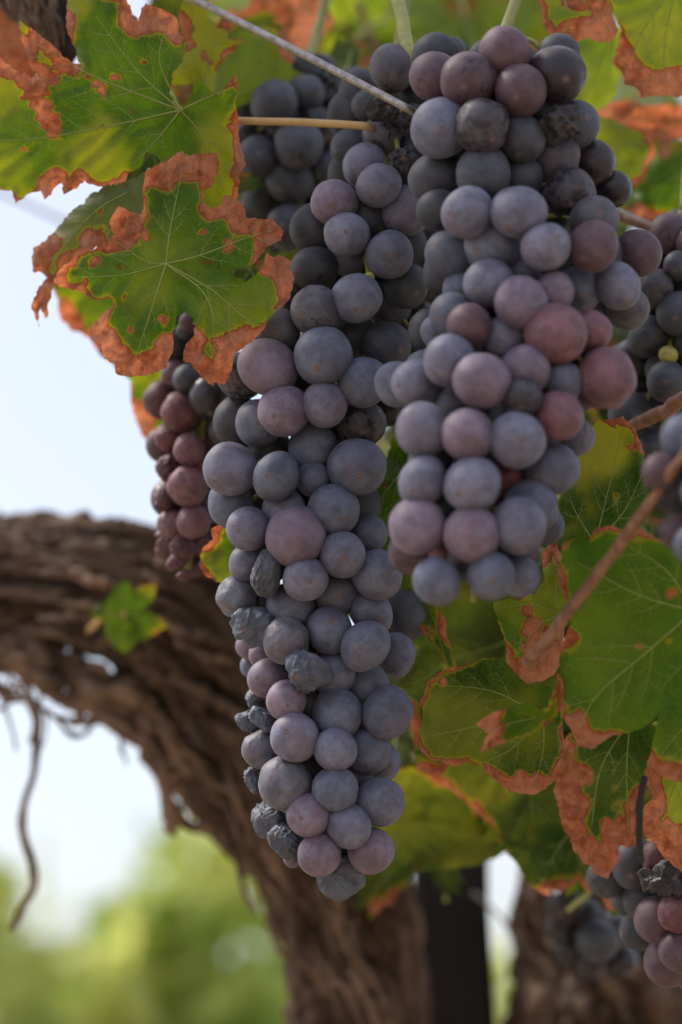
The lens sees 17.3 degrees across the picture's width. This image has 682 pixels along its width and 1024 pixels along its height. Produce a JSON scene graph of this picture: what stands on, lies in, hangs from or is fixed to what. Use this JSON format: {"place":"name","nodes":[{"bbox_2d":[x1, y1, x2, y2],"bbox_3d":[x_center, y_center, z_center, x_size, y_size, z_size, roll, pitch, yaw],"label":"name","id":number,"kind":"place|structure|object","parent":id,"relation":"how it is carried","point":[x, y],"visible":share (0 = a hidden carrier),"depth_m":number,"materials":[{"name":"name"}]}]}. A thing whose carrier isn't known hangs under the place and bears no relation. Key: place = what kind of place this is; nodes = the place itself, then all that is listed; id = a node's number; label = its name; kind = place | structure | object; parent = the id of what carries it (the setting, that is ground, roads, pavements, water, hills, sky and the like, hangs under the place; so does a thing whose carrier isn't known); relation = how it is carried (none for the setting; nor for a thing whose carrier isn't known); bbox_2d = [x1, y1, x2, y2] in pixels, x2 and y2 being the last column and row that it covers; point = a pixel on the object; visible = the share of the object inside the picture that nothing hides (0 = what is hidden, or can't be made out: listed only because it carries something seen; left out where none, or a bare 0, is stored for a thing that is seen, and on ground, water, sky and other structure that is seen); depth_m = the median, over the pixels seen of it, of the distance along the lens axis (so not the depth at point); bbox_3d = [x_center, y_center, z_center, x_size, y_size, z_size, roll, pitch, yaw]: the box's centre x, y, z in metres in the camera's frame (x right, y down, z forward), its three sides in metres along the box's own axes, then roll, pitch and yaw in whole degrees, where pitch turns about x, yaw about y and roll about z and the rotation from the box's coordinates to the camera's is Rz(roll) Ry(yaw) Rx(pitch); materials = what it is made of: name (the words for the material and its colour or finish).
{"place":"outdoors","nodes":[
{"label":"outdoors","id":0,"kind":"place"},
{"bbox_2d":[0,0,681,1013],"label":"sky","id":1,"kind":"structure","parent":0,"point":[72,441],"materials":[{"name":"white"}]},
{"bbox_2d":[322,0,431,69],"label":"vine leaf","id":2,"kind":"object","parent":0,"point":[344,13],"visible":0.04,"depth_m":1.05,"materials":[{"name":"green plant"}]},
{"bbox_2d":[187,0,651,224],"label":"trellis wire","id":3,"kind":"object","parent":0,"point":[322,64],"visible":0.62,"depth_m":0.71,"materials":[{"name":"grey metal"}]},
{"bbox_2d":[0,0,77,62],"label":"wood spur","id":4,"kind":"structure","parent":3,"relation":"attached to","point":[45,20],"depth_m":0.76,"materials":[{"name":"brown plant"}]},
{"bbox_2d":[0,9,37,77],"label":"vine leaf","id":5,"kind":"object","parent":4,"relation":"attached to","point":[13,54],"visible":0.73,"depth_m":0.80,"materials":[{"name":"brown plant"}]},
{"bbox_2d":[31,157,169,325],"bbox_3d":[-0.076,-0.087,0.720,0.065,0.042,0.009,-11,-18,35],"label":"vine leaf","id":6,"kind":"object","parent":3,"relation":"hanging from","point":[85,227],"visible":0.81,"depth_m":0.72,"materials":[{"name":"green plant"}]},
{"bbox_2d":[126,152,159,181],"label":"vine leaf","id":7,"kind":"object","parent":3,"relation":"attached to","point":[151,160],"visible":0.09,"depth_m":0.77,"materials":[{"name":"green plant"}]},
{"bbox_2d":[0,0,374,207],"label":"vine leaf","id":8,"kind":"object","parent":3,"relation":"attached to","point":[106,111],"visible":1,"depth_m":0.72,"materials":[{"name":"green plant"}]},
{"bbox_2d":[171,0,243,91],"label":"vine leaf","id":9,"kind":"object","parent":3,"relation":"attached to","point":[209,48],"visible":0.98,"depth_m":0.75,"materials":[{"name":"green plant"}]},
{"bbox_2d":[148,0,291,101],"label":"vine leaf","id":10,"kind":"object","parent":3,"relation":"attached to","point":[257,14],"visible":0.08,"depth_m":0.85,"materials":[{"name":"brown plant"}]},
{"bbox_2d":[248,0,333,50],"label":"vine leaf","id":11,"kind":"object","parent":3,"relation":"attached to","point":[297,18],"visible":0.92,"depth_m":0.86,"materials":[{"name":"brown plant"}]},
{"bbox_2d":[236,0,358,253],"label":"grape bunch","id":12,"kind":"object","parent":3,"relation":"hanging from","point":[290,164],"visible":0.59,"depth_m":0.79,"materials":[{"name":"purple food"}]},
{"bbox_2d":[172,83,241,203],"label":"vine leaf","id":13,"kind":"object","parent":12,"relation":"attached to","point":[183,95],"visible":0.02,"depth_m":0.85,"materials":[{"name":"green plant"}]},
{"bbox_2d":[53,284,162,438],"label":"vine leaf","id":14,"kind":"object","parent":13,"relation":"hanging from","point":[80,312],"visible":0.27,"depth_m":0.82,"materials":[{"name":"plant"}]},
{"bbox_2d":[238,170,266,193],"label":"vine leaf","id":15,"kind":"object","parent":12,"relation":"attached to","point":[249,182],"visible":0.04,"depth_m":0.78,"materials":[{"name":"green plant"}]},
{"bbox_2d":[214,26,302,105],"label":"vine leaf","id":16,"kind":"object","parent":12,"relation":"attached to","point":[252,62],"visible":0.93,"depth_m":0.79,"materials":[{"name":"green plant"}]},
{"bbox_2d":[203,0,465,901],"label":"grape bunch","id":17,"kind":"object","parent":3,"relation":"hanging from","point":[298,513],"visible":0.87,"depth_m":0.70,"materials":[{"name":"purple food"}]},
{"bbox_2d":[53,151,294,385],"bbox_3d":[-0.051,-0.076,0.691,0.074,0.076,0.011,2,-15,-7],"label":"vine leaf","id":18,"kind":"object","parent":17,"relation":"attached to","point":[165,258],"visible":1,"depth_m":0.69,"materials":[{"name":"green plant"}]},
{"bbox_2d":[143,312,228,581],"bbox_3d":[-0.049,-0.023,0.767,0.038,0.095,0.052,0,-15,0],"label":"grape bunch","id":19,"kind":"object","parent":17,"relation":"attached to","point":[182,400],"visible":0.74,"depth_m":0.76,"materials":[{"name":"purple food"}]},
{"bbox_2d":[233,246,269,281],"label":"vine leaf","id":20,"kind":"object","parent":19,"relation":"attached to","point":[245,274],"visible":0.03,"depth_m":0.77,"materials":[{"name":"green plant"}]},
{"bbox_2d":[199,525,233,582],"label":"vine leaf","id":21,"kind":"object","parent":17,"relation":"attached to","point":[217,550],"visible":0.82,"depth_m":0.72,"materials":[{"name":"green plant"}]},
{"bbox_2d":[391,0,413,63],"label":"stalk","id":22,"kind":"object","parent":17,"relation":"attached to","point":[405,39],"visible":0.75,"depth_m":0.72,"materials":[{"name":"green plant"}]},
{"bbox_2d":[377,436,455,668],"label":"vine leaf","id":23,"kind":"object","parent":17,"relation":"hanging from","point":[433,626],"visible":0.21,"depth_m":0.74,"materials":[{"name":"green plant"}]},
{"bbox_2d":[390,646,448,775],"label":"vine leaf","id":24,"kind":"object","parent":17,"relation":"attached to","point":[427,666],"visible":0.56,"depth_m":0.77,"materials":[{"name":"green plant"}]},
{"bbox_2d":[419,657,564,794],"bbox_3d":[0.047,0.066,0.691,0.045,0.041,0.015,0,-15,0],"label":"vine leaf","id":25,"kind":"object","parent":17,"relation":"attached to","point":[457,704],"visible":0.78,"depth_m":0.69,"materials":[{"name":"green plant"}]},
{"bbox_2d":[554,723,655,878],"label":"vine leaf","id":26,"kind":"object","parent":17,"relation":"attached to","point":[596,789],"visible":1,"depth_m":0.67,"materials":[{"name":"brown plant"}]},
{"bbox_2d":[636,775,647,863],"bbox_3d":[0.090,0.092,0.671,0.005,0.024,0.025,0,-15,0],"label":"wire hook","id":27,"kind":"object","parent":26,"relation":"attached to","point":[639,818],"visible":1,"depth_m":0.66,"materials":[{"name":"black metal"}]},
{"bbox_2d":[586,809,681,988],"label":"grape bunch","id":28,"kind":"object","parent":27,"relation":"hanging from","point":[645,897],"visible":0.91,"depth_m":0.72,"materials":[{"name":"purple food"}]},
{"bbox_2d":[643,721,681,871],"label":"vine leaf","id":29,"kind":"object","parent":27,"relation":"attached to","point":[662,821],"visible":0.54,"depth_m":0.69,"materials":[{"name":"plant"}]},
{"bbox_2d":[286,35,390,266],"bbox_3d":[0.003,-0.132,0.836,0.108,0.106,0.030,-1,-15,4],"label":"vine leaf","id":30,"kind":"object","parent":3,"relation":"attached to","point":[349,52],"visible":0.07,"depth_m":0.84,"materials":[{"name":"green plant"}]},
{"bbox_2d":[374,0,662,605],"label":"grape bunch","id":31,"kind":"object","parent":3,"relation":"hanging from","point":[506,376],"visible":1,"depth_m":0.64,"materials":[{"name":"purple food"}]},
{"bbox_2d":[521,451,681,669],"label":"cane","id":32,"kind":"object","parent":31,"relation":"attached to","point":[541,647],"visible":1,"depth_m":0.63,"materials":[{"name":"brown plant"}]},
{"bbox_2d":[476,672,563,752],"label":"vine leaf","id":33,"kind":"object","parent":32,"relation":"hanging from","point":[508,724],"visible":1,"depth_m":0.66,"materials":[{"name":"green plant"}]},
{"bbox_2d":[493,542,566,684],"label":"vine leaf","id":34,"kind":"object","parent":32,"relation":"attached to","point":[525,622],"visible":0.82,"depth_m":0.68,"materials":[{"name":"plant"}]},
{"bbox_2d":[641,414,681,565],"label":"grape bunch","id":35,"kind":"object","parent":32,"relation":"hanging from","point":[654,468],"visible":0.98,"depth_m":0.60,"materials":[{"name":"purple food"}]},
{"bbox_2d":[557,525,681,782],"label":"vine leaf","id":36,"kind":"object","parent":31,"relation":"attached to","point":[620,658],"visible":0.96,"depth_m":0.65,"materials":[{"name":"green plant"}]},
{"bbox_2d":[539,0,617,42],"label":"vine leaf","id":37,"kind":"object","parent":3,"relation":"attached to","point":[577,20],"visible":0.91,"depth_m":0.73,"materials":[{"name":"brown plant"}]},
{"bbox_2d":[574,38,619,109],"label":"vine leaf","id":38,"kind":"object","parent":3,"relation":"attached to","point":[598,92],"visible":0.68,"depth_m":0.80,"materials":[{"name":"green plant"}]},
{"bbox_2d":[596,335,625,419],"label":"vine leaf","id":39,"kind":"object","parent":3,"relation":"attached to","point":[602,414],"visible":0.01,"depth_m":0.85,"materials":[{"name":"green plant"}]},
{"bbox_2d":[584,340,617,425],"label":"vine leaf","id":40,"kind":"object","parent":39,"relation":"on","point":[591,417],"depth_m":0.84,"materials":[{"name":"green plant"}]},
{"bbox_2d":[612,325,629,341],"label":"vine leaf","id":41,"kind":"object","parent":39,"relation":"on","point":[620,332],"visible":0.02,"depth_m":0.85,"materials":[{"name":"green plant"}]},
{"bbox_2d":[595,117,655,185],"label":"vine leaf","id":42,"kind":"object","parent":3,"relation":"attached to","point":[634,151],"visible":0.58,"depth_m":0.79,"materials":[{"name":"green plant"}]},
{"bbox_2d":[618,211,650,230],"bbox_3d":[0.115,-0.103,0.781,0.051,0.022,0.020,2,-15,-6],"label":"cane","id":43,"kind":"object","parent":3,"relation":"attached to","point":[632,221],"visible":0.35,"depth_m":0.77,"materials":[{"name":"brown plant"}]},
{"bbox_2d":[596,100,681,140],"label":"vine leaf","id":44,"kind":"object","parent":3,"relation":"attached to","point":[653,122],"visible":0.98,"depth_m":0.82,"materials":[{"name":"brown plant"}]},
{"bbox_2d":[608,174,681,459],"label":"grape bunch","id":45,"kind":"object","parent":3,"relation":"hanging from","point":[651,346],"visible":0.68,"depth_m":0.73,"materials":[{"name":"purple food"}]},
{"bbox_2d":[629,391,681,430],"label":"cane","id":46,"kind":"object","parent":45,"relation":"attached to","point":[670,407],"visible":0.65,"depth_m":0.72,"materials":[{"name":"brown plant"}]},
{"bbox_2d":[551,416,648,547],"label":"vine leaf","id":47,"kind":"object","parent":46,"relation":"hanging from","point":[609,487],"visible":0.91,"depth_m":0.70,"materials":[{"name":"green plant"}]},
{"bbox_2d":[609,0,681,97],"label":"vine leaf","id":48,"kind":"object","parent":3,"relation":"attached to","point":[647,61],"visible":1,"depth_m":0.73,"materials":[{"name":"plant"}]},
{"bbox_2d":[622,142,681,221],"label":"vine leaf","id":49,"kind":"object","parent":3,"relation":"attached to","point":[656,191],"visible":0.83,"depth_m":0.81,"materials":[{"name":"green plant"}]},
{"bbox_2d":[622,513,666,538],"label":"vine leaf","id":50,"kind":"object","parent":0,"point":[649,525],"visible":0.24,"depth_m":0.81,"materials":[{"name":"green plant"}]},
{"bbox_2d":[506,459,668,599],"bbox_3d":[0.090,0.010,0.837,0.102,0.113,0.035,-9,-38,-16],"label":"vine leaf","id":51,"kind":"object","parent":50,"relation":"on","point":[656,512],"depth_m":0.83,"materials":[{"name":"green plant"}]},
{"label":"ground","id":52,"kind":"structure","parent":0,"visible":0},
{"bbox_2d":[0,832,93,1023],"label":"grapevine","id":53,"kind":"object","parent":52,"relation":"on","point":[34,976],"visible":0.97,"depth_m":3.61,"materials":[{"name":"green plant"}]},
{"bbox_2d":[0,812,288,1023],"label":"grapevine","id":54,"kind":"object","parent":52,"relation":"on","point":[176,932],"visible":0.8,"depth_m":4.02,"materials":[{"name":"green plant"}]},
{"bbox_2d":[64,895,282,979],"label":"grapevine","id":55,"kind":"object","parent":52,"relation":"on","point":[85,936],"visible":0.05,"depth_m":4.54,"materials":[{"name":"green plant"}]},
{"bbox_2d":[0,509,431,1023],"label":"old vine","id":56,"kind":"object","parent":52,"relation":"on","point":[169,701],"visible":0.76,"depth_m":0.92,"materials":[{"name":"brown plant"}]},
{"bbox_2d":[0,190,63,222],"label":"trellis wire","id":57,"kind":"object","parent":56,"relation":"attached to","point":[34,207],"visible":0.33,"depth_m":1.14,"materials":[{"name":"white metal"}]},
{"bbox_2d":[86,581,167,653],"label":"vine leaf","id":58,"kind":"object","parent":56,"relation":"attached to","point":[130,622],"visible":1,"depth_m":0.86,"materials":[{"name":"green plant"}]},
{"bbox_2d":[148,0,248,21],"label":"vine leaf","id":59,"kind":"object","parent":56,"relation":"attached to","point":[236,5],"visible":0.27,"depth_m":0.99,"materials":[{"name":"green plant"}]},
{"bbox_2d":[210,0,230,13],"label":"vine leaf","id":60,"kind":"object","parent":56,"relation":"attached to","point":[221,5],"visible":0.01,"depth_m":1.16,"materials":[{"name":"green plant"}]},
{"bbox_2d":[259,251,285,266],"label":"vine leaf","id":61,"kind":"object","parent":56,"relation":"attached to","point":[283,254],"depth_m":0.92,"materials":[{"name":"green plant"}]},
{"bbox_2d":[282,4,409,55],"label":"vine leaf","id":62,"kind":"object","parent":56,"relation":"attached to","point":[364,32],"visible":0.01,"depth_m":1.00,"materials":[{"name":"green plant"}]},
{"bbox_2d":[354,0,378,53],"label":"cane","id":63,"kind":"object","parent":62,"relation":"attached to","point":[362,14],"visible":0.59,"depth_m":1.00,"materials":[{"name":"green plant"}]},
{"bbox_2d":[329,0,391,62],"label":"vine leaf","id":64,"kind":"object","parent":56,"relation":"attached to","point":[342,36],"visible":0.14,"depth_m":1.05,"materials":[{"name":"green plant"}]},
{"bbox_2d":[381,36,393,42],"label":"vine leaf","id":65,"kind":"object","parent":64,"relation":"on","point":[389,38],"visible":0.02,"depth_m":1.06,"materials":[{"name":"green plant"}]},
{"bbox_2d":[375,426,395,459],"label":"vine leaf","id":66,"kind":"object","parent":56,"relation":"attached to","point":[383,443],"visible":0.03,"depth_m":0.95,"materials":[{"name":"green plant"}]},
{"bbox_2d":[389,425,395,431],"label":"vine leaf","id":67,"kind":"object","parent":56,"relation":"attached to","point":[392,428],"visible":0.01,"depth_m":0.96,"materials":[{"name":"green plant"}]},
{"bbox_2d":[388,725,413,765],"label":"vine leaf","id":68,"kind":"object","parent":56,"relation":"attached to","point":[403,743],"visible":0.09,"depth_m":0.87,"materials":[{"name":"green plant"}]},
{"bbox_2d":[388,580,476,683],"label":"vine leaf","id":69,"kind":"object","parent":68,"relation":"on","point":[465,590],"visible":0.04,"depth_m":0.86,"materials":[{"name":"green plant"}]},
{"bbox_2d":[475,815,488,832],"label":"vine leaf","id":70,"kind":"object","parent":69,"relation":"attached to","point":[480,819],"depth_m":0.84,"materials":[{"name":"green plant"}]},
{"bbox_2d":[372,767,504,874],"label":"vine leaf","id":71,"kind":"object","parent":70,"relation":"attached to","point":[435,825],"visible":0.82,"depth_m":0.84,"materials":[{"name":"green plant"}]},
{"bbox_2d":[565,880,585,898],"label":"vine leaf","id":72,"kind":"object","parent":70,"relation":"attached to","point":[577,886],"visible":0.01,"depth_m":0.83,"materials":[{"name":"green plant"}]},
{"bbox_2d":[355,752,465,920],"bbox_3d":[0.028,0.122,0.894,0.101,0.082,0.014,6,-16,-22],"label":"vine leaf","id":73,"kind":"object","parent":56,"relation":"attached to","point":[378,892],"visible":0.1,"depth_m":0.89,"materials":[{"name":"green plant"}]},
{"bbox_2d":[410,762,416,768],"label":"vine leaf","id":74,"kind":"object","parent":56,"relation":"attached to","point":[413,764],"visible":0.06,"depth_m":0.87,"materials":[{"name":"green plant"}]},
{"bbox_2d":[411,750,447,901],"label":"vine leaf","id":75,"kind":"object","parent":56,"relation":"attached to","point":[445,899],"visible":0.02,"depth_m":0.91,"materials":[{"name":"green plant"}]},
{"bbox_2d":[377,0,542,44],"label":"vine leaf","id":76,"kind":"object","parent":56,"relation":"attached to","point":[451,18],"visible":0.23,"depth_m":1.02,"materials":[{"name":"green plant"}]},
{"bbox_2d":[471,38,543,52],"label":"vine leaf","id":77,"kind":"object","parent":76,"relation":"attached to","point":[534,48],"depth_m":0.98,"materials":[{"name":"brown plant"}]},
{"bbox_2d":[454,0,543,23],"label":"vine leaf","id":78,"kind":"object","parent":56,"relation":"attached to","point":[458,2],"visible":0.02,"depth_m":1.06,"materials":[{"name":"brown plant"}]},
{"bbox_2d":[480,727,571,858],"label":"vine leaf","id":79,"kind":"object","parent":56,"relation":"attached to","point":[491,836],"visible":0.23,"depth_m":0.80,"materials":[{"name":"green plant"}]},
{"bbox_2d":[411,595,562,895],"bbox_3d":[0.051,0.083,0.798,0.056,0.104,0.025,4,-16,-15],"label":"vine leaf","id":80,"kind":"object","parent":79,"relation":"on","point":[474,633],"visible":0.36,"depth_m":0.80,"materials":[{"name":"green plant"}]},
{"bbox_2d":[525,819,617,915],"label":"vine leaf","id":81,"kind":"object","parent":79,"relation":"hanging from","point":[558,864],"visible":0.67,"depth_m":0.79,"materials":[{"name":"green plant"}]},
{"bbox_2d":[565,785,651,912],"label":"vine leaf","id":82,"kind":"object","parent":79,"relation":"attached to","point":[586,894],"visible":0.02,"depth_m":0.83,"materials":[{"name":"green plant"}]},
{"bbox_2d":[558,620,660,731],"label":"vine leaf","id":83,"kind":"object","parent":82,"relation":"on","point":[565,726],"visible":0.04,"depth_m":0.83,"materials":[{"name":"plant"}]},
{"bbox_2d":[487,0,612,36],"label":"vine leaf","id":84,"kind":"object","parent":56,"relation":"attached to","point":[528,19],"visible":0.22,"depth_m":0.99,"materials":[{"name":"green plant"}]},
{"bbox_2d":[544,890,637,980],"bbox_3d":[0.098,0.165,0.879,0.038,0.037,0.035,0,-15,0],"label":"grape bunch","id":85,"kind":"object","parent":56,"relation":"hanging from","point":[586,940],"visible":0.91,"depth_m":0.87,"materials":[{"name":"purple food"}]},
{"bbox_2d":[614,22,621,40],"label":"vine leaf","id":86,"kind":"object","parent":56,"relation":"attached to","point":[617,36],"depth_m":1.10,"materials":[{"name":"green plant"}]},
{"bbox_2d":[616,137,680,236],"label":"vine leaf","id":87,"kind":"object","parent":56,"relation":"attached to","point":[660,143],"visible":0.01,"depth_m":0.99,"materials":[{"name":"plant"}]},
{"bbox_2d":[479,0,631,100],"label":"vine leaf","id":88,"kind":"object","parent":87,"relation":"on","point":[539,33],"visible":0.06,"depth_m":1.00,"materials":[{"name":"plant"}]},
{"bbox_2d":[600,71,666,116],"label":"vine leaf","id":89,"kind":"object","parent":87,"relation":"attached to","point":[622,90],"visible":0.06,"depth_m":0.93,"materials":[{"name":"green plant"}]},
{"bbox_2d":[631,87,681,142],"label":"vine leaf","id":90,"kind":"object","parent":56,"relation":"attached to","point":[670,99],"visible":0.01,"depth_m":1.01,"materials":[{"name":"green plant"}]},
{"bbox_2d":[412,862,495,1023],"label":"wooden post","id":91,"kind":"object","parent":52,"relation":"on","point":[456,948],"visible":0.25,"depth_m":1.04,"materials":[{"name":"black wood"}]},
{"bbox_2d":[490,937,514,1021],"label":"grapevine","id":92,"kind":"object","parent":52,"relation":"on","point":[502,981],"visible":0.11,"depth_m":4.53,"materials":[{"name":"green plant"}]},
{"bbox_2d":[496,996,508,1023],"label":"grapevine","id":93,"kind":"object","parent":52,"relation":"on","point":[504,1008],"visible":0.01,"depth_m":4.11,"materials":[{"name":"green plant"}]},
{"bbox_2d":[498,869,681,1023],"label":"old vine","id":94,"kind":"object","parent":52,"relation":"on","point":[549,988],"visible":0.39,"depth_m":1.00,"materials":[{"name":"brown plant"}]},
{"bbox_2d":[472,892,542,960],"bbox_3d":[0.092,0.194,1.014,0.063,0.043,0.011,-2,-15,8],"label":"trellis wire","id":95,"kind":"object","parent":94,"relation":"attached to","point":[497,913],"visible":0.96,"depth_m":1.02,"materials":[{"name":"grey metal"}]},
{"label":"vine leaf","id":96,"kind":"object","parent":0,"visible":0},
{"bbox_2d":[462,32,622,208],"bbox_3d":[0.072,-0.139,0.910,0.127,0.108,0.029,-50,-5,20],"label":"vine leaf","id":97,"kind":"object","parent":96,"relation":"on","point":[466,42],"depth_m":0.91,"materials":[{"name":"green plant"}]}
]}

